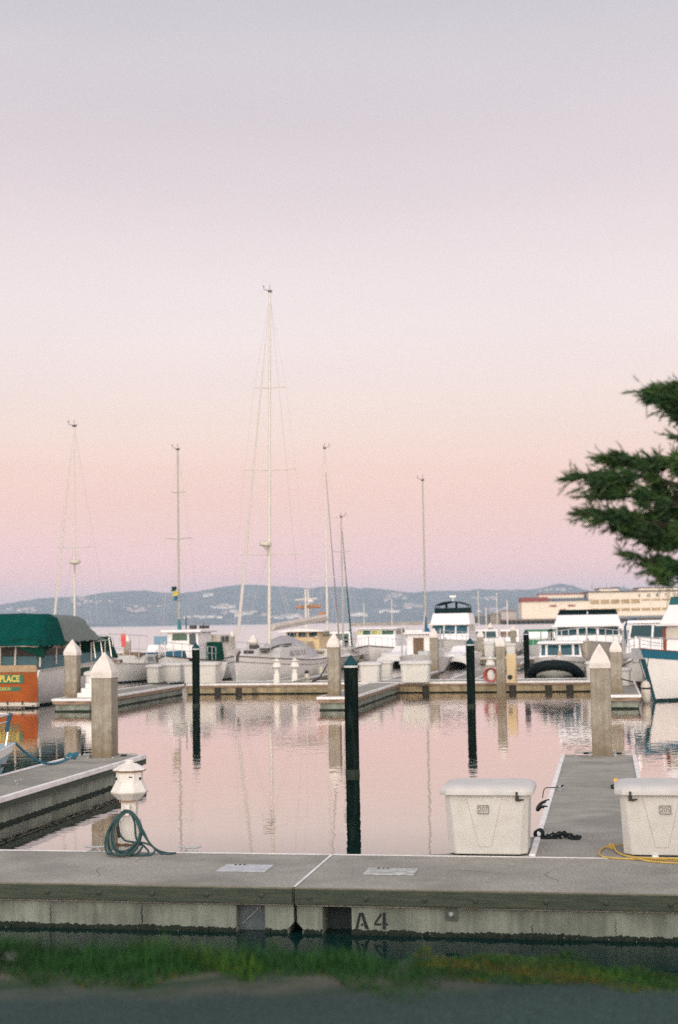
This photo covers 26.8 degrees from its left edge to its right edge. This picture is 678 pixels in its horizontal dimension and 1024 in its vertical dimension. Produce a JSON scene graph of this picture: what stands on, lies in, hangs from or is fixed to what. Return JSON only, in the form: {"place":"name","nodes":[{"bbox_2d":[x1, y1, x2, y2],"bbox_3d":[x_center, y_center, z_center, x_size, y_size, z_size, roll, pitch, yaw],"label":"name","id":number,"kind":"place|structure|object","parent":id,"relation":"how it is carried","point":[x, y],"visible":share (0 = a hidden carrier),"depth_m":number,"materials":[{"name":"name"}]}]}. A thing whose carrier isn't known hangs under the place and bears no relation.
{"place":"outdoors","nodes":[
{"label":"outdoors","id":0,"kind":"place"},
{"bbox_2d":[1,951,20,962],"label":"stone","id":1,"kind":"object","parent":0,"point":[7,953],"visible":0.41,"depth_m":6.43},
{"bbox_2d":[0,584,663,626],"bbox_3d":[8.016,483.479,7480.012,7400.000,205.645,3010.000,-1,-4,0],"label":"hills","id":2,"kind":"structure","parent":0,"point":[117,614],"depth_m":6738.48,"materials":[{"name":"blue"}]},
{"bbox_2d":[0,622,677,978],"bbox_3d":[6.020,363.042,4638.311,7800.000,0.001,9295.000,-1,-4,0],"label":"water","id":3,"kind":"structure","parent":0,"point":[251,773],"depth_m":29.64,"materials":[{"name":"liquid"}]},
{"bbox_2d":[0,713,15,773],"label":"sailboat","id":4,"kind":"object","parent":3,"relation":"on","point":[6,749],"visible":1,"depth_m":25.39,"materials":[{"name":"silver metal"}]},
{"bbox_2d":[14,741,68,764],"bbox_3d":[-5.551,4.485,26.591,0.044,0.552,1.844,-3,-5,21],"label":"mooring line","id":5,"kind":"object","parent":4,"relation":"attached to","point":[32,757],"visible":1,"depth_m":26.43,"materials":[{"name":"blue fabric"}]},
{"bbox_2d":[0,613,117,708],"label":"motor yacht","id":6,"kind":"object","parent":3,"relation":"on","point":[32,647],"visible":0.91,"depth_m":55.20,"materials":[{"name":"green wood"}]},
{"bbox_2d":[63,639,81,697],"bbox_3d":[-9.880,7.024,52.736,0.518,4.584,0.518,-2,-5,10],"label":"concrete pile","id":7,"kind":"object","parent":3,"relation":"in","point":[72,653],"visible":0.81,"depth_m":52.60,"materials":[{"name":"concrete"}]},
{"bbox_2d":[0,754,145,826],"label":"floating dock","id":8,"kind":"object","parent":3,"relation":"on","point":[41,788],"visible":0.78,"depth_m":24.74,"materials":[{"name":"concrete"}]},
{"bbox_2d":[64,752,78,759],"bbox_3d":[-5.263,4.801,27.991,0.296,0.150,0.137,-1,-4,0],"label":"rope coil","id":9,"kind":"object","parent":8,"relation":"on","point":[74,755],"visible":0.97,"depth_m":27.94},
{"bbox_2d":[83,753,136,757],"bbox_3d":[-4.670,4.871,28.410,1.121,0.039,0.601,-2,-5,10],"label":"pile guide","id":10,"kind":"object","parent":8,"relation":"on","point":[89,755],"visible":0.76,"depth_m":28.59,"materials":[{"name":"grey metal"}]},
{"bbox_2d":[53,421,115,659],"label":"sailboat","id":11,"kind":"object","parent":3,"relation":"on","point":[74,561],"visible":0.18,"depth_m":78.93,"materials":[{"name":"white metal"}]},
{"bbox_2d":[90,652,118,757],"bbox_3d":[-4.670,5.072,28.375,0.451,4.534,0.451,-2,-5,10],"label":"concrete pile","id":12,"kind":"object","parent":3,"relation":"in","point":[104,674],"visible":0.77,"depth_m":28.27,"materials":[{"name":"concrete"}]},
{"bbox_2d":[52,684,184,711],"bbox_3d":[-8.561,7.553,56.835,1.510,0.822,11.615,-2,-5,10],"label":"floating dock","id":13,"kind":"object","parent":3,"relation":"on","point":[136,694],"visible":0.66,"depth_m":55.95,"materials":[{"name":"concrete"}]},
{"bbox_2d":[77,679,90,697],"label":"steps","id":14,"kind":"structure","parent":13,"relation":"on","point":[85,692],"depth_m":52.19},
{"bbox_2d":[145,664,164,682],"bbox_3d":[-8.384,7.350,64.756,0.682,0.847,1.020,-2,-5,10],"label":"dock box","id":15,"kind":"object","parent":13,"relation":"on","point":[154,672],"visible":1,"depth_m":64.34,"materials":[{"name":"plastic"}]},
{"bbox_2d":[160,662,183,681],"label":"dock box","id":16,"kind":"object","parent":13,"relation":"on","point":[173,671],"visible":0.73,"depth_m":65.84,"materials":[{"name":"plastic"}]},
{"bbox_2d":[124,635,130,654],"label":"concrete pile","id":17,"kind":"object","parent":3,"relation":"in","point":[126,649],"visible":0.26,"depth_m":133.16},
{"bbox_2d":[104,633,161,682],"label":"motorboat","id":18,"kind":"object","parent":3,"relation":"on","point":[130,666],"visible":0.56,"depth_m":77.22,"materials":[{"name":"white plastic"}]},
{"bbox_2d":[142,636,166,653],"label":"motorboat","id":19,"kind":"object","parent":3,"relation":"on","point":[151,649],"visible":0.02,"depth_m":84.39,"materials":[{"name":"white fabric"}]},
{"bbox_2d":[0,849,329,933],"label":"floating dock","id":20,"kind":"object","parent":3,"relation":"on","point":[193,891],"visible":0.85,"depth_m":14.46,"materials":[{"name":"concrete"}]},
{"bbox_2d":[84,845,106,851],"bbox_3d":[-2.827,3.898,16.480,0.277,0.083,0.056,-2,-5,10],"label":"cleat","id":21,"kind":"object","parent":20,"relation":"on","point":[92,847],"visible":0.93,"depth_m":16.47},
{"bbox_2d":[111,759,147,853],"bbox_3d":[-2.417,3.390,16.417,0.408,1.062,0.408,-1,-4,2],"label":"power pedestal","id":22,"kind":"object","parent":20,"relation":"on","point":[129,790],"visible":0.93,"depth_m":16.30,"materials":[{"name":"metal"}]},
{"bbox_2d":[120,773,133,781],"bbox_3d":[-2.429,3.046,16.295,0.170,0.098,0.004,-1,-4,2],"label":"door panel","id":23,"kind":"structure","parent":22,"relation":"in","point":[123,777],"depth_m":16.29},
{"bbox_2d":[104,809,175,855],"bbox_3d":[-2.270,3.641,16.118,0.814,0.519,0.265,-1,-4,2],"label":"coiled hose","id":24,"kind":"object","parent":20,"relation":"on","point":[109,838],"visible":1,"depth_m":16.17,"materials":[{"name":"teal rubber"}]},
{"bbox_2d":[178,845,200,851],"bbox_3d":[-1.715,3.868,16.336,0.278,0.083,0.056,-2,-5,10],"label":"cleat","id":25,"kind":"object","parent":20,"relation":"on","point":[189,847],"visible":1,"depth_m":16.32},
{"bbox_2d":[155,444,200,650],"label":"sailboat","id":26,"kind":"object","parent":3,"relation":"on","point":[178,546],"visible":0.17,"depth_m":86.12,"materials":[{"name":"white metal"}]},
{"bbox_2d":[156,617,230,683],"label":"workboat","id":27,"kind":"object","parent":3,"relation":"on","point":[180,643],"visible":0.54,"depth_m":76.56,"materials":[{"name":"metal"}]},
{"bbox_2d":[172,633,186,640],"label":"window","id":28,"kind":"structure","parent":27,"relation":"in","point":[176,637],"depth_m":76.62,"materials":[{"name":"green glass"}]},
{"bbox_2d":[189,633,195,644],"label":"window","id":29,"kind":"structure","parent":27,"relation":"in","point":[192,636],"depth_m":76.49,"materials":[{"name":"grey glass"}]},
{"bbox_2d":[192,643,199,705],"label":"black pile","id":30,"kind":"object","parent":3,"relation":"in","point":[195,674],"visible":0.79,"depth_m":53.45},
{"bbox_2d":[206,642,240,679],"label":"motorboat","id":31,"kind":"object","parent":3,"relation":"on","point":[224,669],"visible":0.24,"depth_m":77.80,"materials":[{"name":"green plastic"}]},
{"bbox_2d":[225,286,328,680],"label":"sailboat","id":32,"kind":"object","parent":3,"relation":"on","point":[253,663],"visible":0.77,"depth_m":71.62,"materials":[{"name":"white metal"}]},
{"bbox_2d":[268,672,327,680],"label":"floating dock","id":33,"kind":"object","parent":3,"relation":"on","point":[314,676],"visible":0.22,"depth_m":69.48,"materials":[{"name":"concrete"}]},
{"bbox_2d":[277,589,337,655],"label":"motorsailer","id":34,"kind":"object","parent":3,"relation":"in","point":[321,640],"visible":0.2,"depth_m":90.67,"materials":[{"name":"metal"}]},
{"bbox_2d":[308,443,351,668],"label":"sailboat","id":35,"kind":"object","parent":3,"relation":"on","point":[344,657],"visible":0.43,"depth_m":94.02,"materials":[{"name":"grey metal"}]},
{"bbox_2d":[327,633,340,695],"bbox_3d":[-0.152,6.663,50.783,0.450,4.680,0.450,-2,-5,10],"label":"concrete pile","id":36,"kind":"object","parent":3,"relation":"in","point":[334,662],"visible":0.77,"depth_m":50.67,"materials":[{"name":"concrete"}]},
{"bbox_2d":[330,608,357,646],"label":"motorboat","id":37,"kind":"object","parent":3,"relation":"on","point":[347,634],"visible":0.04,"depth_m":110.68,"materials":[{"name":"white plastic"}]},
{"bbox_2d":[328,513,361,662],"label":"sailboat","id":38,"kind":"object","parent":3,"relation":"on","point":[356,656],"visible":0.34,"depth_m":99.82,"materials":[{"name":"grey"}]},
{"bbox_2d":[344,655,359,774],"bbox_3d":[0.273,5.084,28.647,0.292,4.388,0.292,-1,-4,0],"label":"black pile","id":39,"kind":"object","parent":3,"relation":"in","point":[351,712],"visible":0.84,"depth_m":28.61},
{"bbox_2d":[316,682,399,709],"bbox_3d":[0.914,7.260,55.084,1.290,0.822,11.615,-2,-5,10],"label":"floating dock","id":40,"kind":"object","parent":3,"relation":"on","point":[370,692],"visible":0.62,"depth_m":53.16,"materials":[{"name":"concrete"}]},
{"bbox_2d":[354,627,407,660],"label":"cabin cruiser","id":41,"kind":"object","parent":3,"relation":"on","point":[373,644],"visible":0.49,"depth_m":99.62,"materials":[{"name":"plastic"}]},
{"bbox_2d":[351,622,430,625],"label":"breakwater","id":42,"kind":"object","parent":3,"relation":"in","point":[390,623],"depth_m":1098.49,"materials":[{"name":"stone"}]},
{"bbox_2d":[377,645,406,666],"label":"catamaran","id":43,"kind":"object","parent":3,"relation":"on","point":[394,654],"visible":0.25,"depth_m":92.92,"materials":[{"name":"plastic"}]},
{"bbox_2d":[385,670,438,679],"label":"floating dock","id":44,"kind":"object","parent":3,"relation":"on","point":[434,674],"visible":0.1,"depth_m":71.12,"materials":[{"name":"concrete"}]},
{"bbox_2d":[381,660,393,677],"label":"dock box","id":45,"kind":"object","parent":44,"relation":"on","point":[387,668],"visible":0.72,"depth_m":65.50,"materials":[{"name":"plastic"}]},
{"bbox_2d":[186,678,644,694],"bbox_3d":[9.822,7.538,60.574,33.240,0.822,2.390,-2,-5,10],"label":"floating dock","id":46,"kind":"object","parent":3,"relation":"on","point":[439,685],"visible":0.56,"depth_m":60.77,"materials":[{"name":"concrete"}]},
{"bbox_2d":[182,661,221,683],"bbox_3d":[-6.118,7.157,63.457,1.604,0.956,1.020,-2,-5,10],"label":"dock box","id":47,"kind":"object","parent":46,"relation":"on","point":[209,671],"visible":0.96,"depth_m":63.01,"materials":[{"name":"plastic"}]},
{"bbox_2d":[272,659,281,682],"bbox_3d":[-2.735,6.974,62.515,0.408,1.062,0.408,-2,-5,10],"label":"power pedestal","id":48,"kind":"object","parent":46,"relation":"on","point":[276,666],"visible":1,"depth_m":62.40,"materials":[{"name":"plastic"}]},
{"bbox_2d":[290,658,299,681],"bbox_3d":[-1.947,6.970,62.632,0.408,1.062,0.408,-2,-5,10],"label":"power pedestal","id":49,"kind":"object","parent":46,"relation":"on","point":[294,666],"visible":0.98,"depth_m":62.52,"materials":[{"name":"plastic"}]},
{"bbox_2d":[358,661,382,681],"bbox_3d":[1.383,6.942,61.795,0.986,0.878,1.020,-2,-5,10],"label":"dock box","id":50,"kind":"object","parent":46,"relation":"on","point":[370,671],"visible":0.99,"depth_m":61.37,"materials":[{"name":"plastic"}]},
{"bbox_2d":[399,660,431,682],"bbox_3d":[3.276,6.789,60.563,1.342,0.930,0.870,-2,-5,10],"label":"dock box","id":51,"kind":"object","parent":46,"relation":"on","point":[415,671],"visible":1,"depth_m":60.21,"materials":[{"name":"plastic"}]},
{"bbox_2d":[483,668,496,681],"bbox_3d":[6.397,6.858,59.858,0.671,0.622,0.198,-2,-5,10],"label":"red hose","id":52,"kind":"object","parent":46,"relation":"on","point":[485,672],"visible":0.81,"depth_m":59.84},
{"bbox_2d":[485,656,494,679],"bbox_3d":[6.450,6.671,60.571,0.408,1.062,0.408,-2,-5,10],"label":"power pedestal","id":53,"kind":"object","parent":46,"relation":"on","point":[490,663],"visible":0.93,"depth_m":60.46,"materials":[{"name":"plastic"}]},
{"bbox_2d":[506,654,516,682],"bbox_3d":[7.101,6.439,58.505,0.388,1.182,0.480,-2,-5,10],"label":"locker","id":54,"kind":"object","parent":46,"relation":"on","point":[511,664],"visible":1,"depth_m":58.30,"materials":[{"name":"beige paint"}]},
{"bbox_2d":[399,628,448,673],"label":"workboat","id":55,"kind":"object","parent":3,"relation":"on","point":[418,645],"visible":0.45,"depth_m":80.73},
{"bbox_2d":[413,638,423,653],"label":"door","id":56,"kind":"structure","parent":55,"relation":"in","point":[418,643],"depth_m":80.75,"materials":[{"name":"wood"}]},
{"bbox_2d":[405,474,452,667],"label":"sailboat","id":57,"kind":"object","parent":3,"relation":"on","point":[425,628],"visible":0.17,"depth_m":87.96,"materials":[{"name":"white metal"}]},
{"bbox_2d":[429,628,438,678],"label":"concrete pile","id":58,"kind":"object","parent":3,"relation":"in","point":[434,648],"visible":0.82,"depth_m":73.91,"materials":[{"name":"concrete"}]},
{"bbox_2d":[358,656,538,665],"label":"floating dock","id":59,"kind":"object","parent":3,"relation":"on","point":[484,660],"visible":0.02,"depth_m":96.98,"materials":[{"name":"concrete"}]},
{"bbox_2d":[483,641,494,656],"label":"dock box","id":60,"kind":"object","parent":59,"relation":"on","point":[489,648],"visible":0.97,"depth_m":100.08,"materials":[{"name":"plastic"}]},
{"bbox_2d":[505,643,516,653],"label":"dock box","id":61,"kind":"object","parent":59,"relation":"on","point":[510,648],"visible":0.77,"depth_m":99.11,"materials":[{"name":"plastic"}]},
{"bbox_2d":[429,595,477,651],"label":"motor yacht","id":62,"kind":"object","parent":3,"relation":"on","point":[456,625],"visible":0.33,"depth_m":110.35,"materials":[{"name":"white plastic"}]},
{"bbox_2d":[444,626,454,633],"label":"window","id":63,"kind":"structure","parent":62,"relation":"in","point":[451,629],"depth_m":109.99,"materials":[{"name":"blue glass"}]},
{"bbox_2d":[456,625,467,633],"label":"window","id":64,"kind":"structure","parent":62,"relation":"in","point":[458,627],"depth_m":109.88,"materials":[{"name":"blue glass"}]},
{"bbox_2d":[445,645,481,668],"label":"catamaran","id":65,"kind":"object","parent":3,"relation":"on","point":[458,653],"visible":0.4,"depth_m":92.62,"materials":[{"name":"plastic"}]},
{"bbox_2d":[466,638,475,706],"bbox_3d":[4.691,6.680,50.404,0.316,4.428,0.316,-1,-4,0],"label":"black pile","id":66,"kind":"object","parent":3,"relation":"in","point":[470,670],"visible":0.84,"depth_m":50.36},
{"bbox_2d":[451,670,493,678],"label":"floating dock","id":67,"kind":"object","parent":3,"relation":"on","point":[479,674],"visible":0.09,"depth_m":66.83,"materials":[{"name":"concrete"}]},
{"bbox_2d":[477,630,483,656],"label":"concrete pile","id":68,"kind":"object","parent":3,"relation":"in","point":[480,641],"visible":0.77,"depth_m":100.25,"materials":[{"name":"concrete"}]},
{"bbox_2d":[474,614,488,624],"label":"waterside shed","id":69,"kind":"structure","parent":3,"relation":"on","point":[482,619],"depth_m":957.14,"materials":[{"name":"grey"}]},
{"bbox_2d":[476,608,505,656],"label":"motorboat","id":70,"kind":"object","parent":3,"relation":"on","point":[492,634],"visible":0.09,"depth_m":118.65,"materials":[{"name":"white plastic"}]},
{"bbox_2d":[488,613,500,623],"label":"waterside shed","id":71,"kind":"structure","parent":3,"relation":"on","point":[492,618],"depth_m":957.14,"materials":[{"name":"stone"}]},
{"bbox_2d":[495,636,505,695],"bbox_3d":[6.507,7.165,56.921,0.378,4.410,0.378,-2,-5,10],"label":"concrete pile","id":72,"kind":"object","parent":3,"relation":"in","point":[500,666],"visible":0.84,"depth_m":56.83,"materials":[{"name":"concrete"}]},
{"bbox_2d":[499,609,516,623],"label":"waterside shed","id":73,"kind":"structure","parent":3,"relation":"on","point":[512,614],"depth_m":957.33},
{"bbox_2d":[500,601,522,654],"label":"motorboat","id":74,"kind":"object","parent":3,"relation":"on","point":[506,635],"visible":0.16,"depth_m":126.56,"materials":[{"name":"silver metal"}]},
{"bbox_2d":[510,625,516,656],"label":"concrete pile","id":75,"kind":"object","parent":3,"relation":"in","point":[513,633],"visible":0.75,"depth_m":116.69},
{"bbox_2d":[506,657,530,670],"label":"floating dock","id":76,"kind":"object","parent":3,"relation":"on","point":[520,663],"visible":0.3,"depth_m":86.45,"materials":[{"name":"concrete"}]},
{"bbox_2d":[523,630,529,677],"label":"black pile","id":77,"kind":"object","parent":3,"relation":"in","point":[526,650],"visible":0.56,"depth_m":74.23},
{"bbox_2d":[521,629,555,656],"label":"motorboat","id":78,"kind":"object","parent":3,"relation":"on","point":[536,636],"visible":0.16,"depth_m":106.63,"materials":[{"name":"silver metal"}]},
{"bbox_2d":[526,658,584,677],"bbox_3d":[9.789,7.213,64.511,2.633,1.259,3.201,-2,-5,10],"label":"inflatable boat","id":79,"kind":"object","parent":3,"relation":"on","point":[553,668],"visible":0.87,"depth_m":63.22,"materials":[{"name":"rubber"}]},
{"bbox_2d":[534,640,586,672],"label":"cabin boat","id":80,"kind":"object","parent":3,"relation":"on","point":[568,651],"visible":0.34,"depth_m":68.45,"materials":[{"name":"white glass"}]},
{"bbox_2d":[501,617,662,624],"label":"pier","id":81,"kind":"structure","parent":3,"relation":"in","point":[539,621],"depth_m":890.23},
{"bbox_2d":[518,593,588,618],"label":"pier shed","id":82,"kind":"structure","parent":81,"relation":"on","point":[545,606],"depth_m":897.13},
{"bbox_2d":[582,587,677,615],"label":"pier shed","id":83,"kind":"structure","parent":81,"relation":"on","point":[643,601],"depth_m":893.16,"materials":[{"name":"metal"}]},
{"bbox_2d":[548,609,628,677],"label":"motor yacht","id":84,"kind":"object","parent":3,"relation":"on","point":[592,628],"visible":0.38,"depth_m":72.28,"materials":[{"name":"white plastic"}]},
{"bbox_2d":[557,628,576,635],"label":"window","id":85,"kind":"structure","parent":84,"relation":"in","point":[574,631],"depth_m":72.43,"materials":[{"name":"blue glass"}]},
{"bbox_2d":[579,628,595,634],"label":"window","id":86,"kind":"structure","parent":84,"relation":"in","point":[591,631],"depth_m":72.26,"materials":[{"name":"blue glass"}]},
{"bbox_2d":[599,627,617,634],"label":"window","id":87,"kind":"structure","parent":84,"relation":"in","point":[601,631],"depth_m":72.05,"materials":[{"name":"blue glass"}]},
{"bbox_2d":[529,754,658,857],"bbox_3d":[3.865,4.585,21.269,1.400,0.822,11.880,-2,-5,10],"label":"floating dock","id":88,"kind":"object","parent":3,"relation":"on","point":[584,803],"visible":0.42,"depth_m":19.50,"materials":[{"name":"concrete"}]},
{"bbox_2d":[430,837,534,855],"bbox_3d":[1.610,3.951,16.470,1.260,0.178,1.510,-2,-5,10],"label":"dock gusset","id":89,"kind":"object","parent":88,"relation":"attached to","point":[531,841],"visible":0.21,"depth_m":15.87,"materials":[{"name":"concrete"}]},
{"bbox_2d":[440,778,536,855],"bbox_3d":[1.702,3.438,16.092,1.040,0.780,0.871,-2,-5,10],"label":"dock box","id":90,"kind":"object","parent":89,"relation":"on","point":[488,816],"visible":1,"depth_m":15.74,"materials":[{"name":"plastic"}]},
{"bbox_2d":[536,799,549,811],"bbox_3d":[2.849,4.129,19.938,0.190,0.124,0.777,-2,-5,10],"label":"cleat","id":91,"kind":"object","parent":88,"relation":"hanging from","point":[539,806],"visible":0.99,"depth_m":19.99,"materials":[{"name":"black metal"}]},
{"bbox_2d":[533,828,581,839],"bbox_3d":[2.592,3.823,16.879,0.568,0.131,0.229,-2,-5,10],"label":"mooring line","id":92,"kind":"object","parent":88,"relation":"on","point":[565,834],"visible":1,"depth_m":16.86,"materials":[{"name":"black fabric"}]},
{"bbox_2d":[574,751,630,755],"bbox_3d":[5.026,4.610,27.123,1.078,0.039,0.558,-2,-5,10],"label":"pile guide","id":93,"kind":"object","parent":88,"relation":"on","point":[590,752],"visible":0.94,"depth_m":27.30,"materials":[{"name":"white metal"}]},
{"bbox_2d":[598,843,677,863],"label":"yellow rope","id":94,"kind":"object","parent":88,"relation":"on","point":[646,859],"visible":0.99,"depth_m":15.23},
{"bbox_2d":[614,778,677,856],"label":"dock box","id":95,"kind":"object","parent":88,"relation":"on","point":[649,812],"visible":1,"depth_m":15.50,"materials":[{"name":"plastic"}]},
{"bbox_2d":[589,644,612,755],"bbox_3d":[5.026,4.800,27.088,0.405,4.556,0.405,-2,-5,10],"label":"concrete pile","id":96,"kind":"object","parent":3,"relation":"in","point":[600,688],"visible":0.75,"depth_m":26.99,"materials":[{"name":"concrete"}]},
{"bbox_2d":[609,638,622,692],"bbox_3d":[9.637,6.552,49.271,0.422,4.344,0.422,-2,-5,10],"label":"concrete pile","id":97,"kind":"object","parent":3,"relation":"in","point":[615,650],"visible":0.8,"depth_m":49.17,"materials":[{"name":"concrete"}]},
{"bbox_2d":[610,681,641,708],"bbox_3d":[10.497,6.963,53.312,1.390,0.822,11.615,-2,-5,10],"label":"floating dock","id":98,"kind":"object","parent":3,"relation":"on","point":[629,697],"visible":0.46,"depth_m":47.70,"materials":[{"name":"concrete"}]},
{"bbox_2d":[622,667,631,685],"bbox_3d":[11.007,6.307,54.518,0.475,0.700,0.720,-2,-5,10],"label":"dock box","id":99,"kind":"object","parent":98,"relation":"on","point":[626,673],"visible":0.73,"depth_m":54.23,"materials":[{"name":"plastic"}]},
{"bbox_2d":[627,658,643,681],"bbox_3d":[12.200,6.455,58.257,0.734,0.944,0.870,-2,-5,10],"label":"dock box","id":100,"kind":"object","parent":98,"relation":"on","point":[637,675],"visible":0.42,"depth_m":57.90,"materials":[{"name":"plastic"}]},
{"bbox_2d":[622,618,665,666],"bbox_3d":[14.750,6.594,65.658,3.200,3.429,9.021,-3,-5,22],"label":"motorboat","id":101,"kind":"object","parent":3,"relation":"on","point":[646,628],"visible":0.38,"depth_m":64.57,"materials":[{"name":"white plastic"}]},
{"bbox_2d":[630,625,651,637],"bbox_3d":[13.754,5.433,64.763,0.950,0.557,0.329,-3,-5,22],"label":"window","id":102,"kind":"structure","parent":101,"relation":"in","point":[637,630],"depth_m":64.76,"materials":[{"name":"teal glass"}]},
{"bbox_2d":[653,625,665,636],"bbox_3d":[14.724,5.386,64.362,0.950,0.557,0.329,-3,-5,22],"label":"window","id":103,"kind":"structure","parent":101,"relation":"in","point":[658,630],"depth_m":64.44,"materials":[{"name":"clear glass"}]},
{"bbox_2d":[631,597,677,700],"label":"motor yacht","id":104,"kind":"object","parent":3,"relation":"on","point":[661,677],"visible":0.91,"depth_m":51.67,"materials":[{"name":"white plastic"}]},
{"bbox_2d":[641,658,650,702],"bbox_3d":[10.920,6.033,50.671,0.356,1.653,0.347,-1,-4,0],"label":"fender","id":105,"kind":"object","parent":104,"relation":"hanging from","point":[645,691],"visible":0.94,"depth_m":50.51,"materials":[{"name":"white plastic"}]},
{"bbox_2d":[0,955,677,1023],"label":"ground","id":106,"kind":"structure","parent":0,"point":[319,999],"depth_m":5.77,"materials":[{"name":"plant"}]},
{"bbox_2d":[0,928,677,1011],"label":"grass","id":107,"kind":"structure","parent":106,"relation":"on","point":[94,957],"depth_m":6.21,"materials":[{"name":"plant"}]},
{"bbox_2d":[554,373,677,607],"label":"cypress tree","id":108,"kind":"object","parent":106,"relation":"on","point":[654,528],"visible":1,"depth_m":7.46,"materials":[{"name":"green plant"}]},
{"bbox_2d":[0,0,677,604],"label":"sky","id":109,"kind":"structure","parent":0,"point":[459,218],"materials":[{"name":"pink"}]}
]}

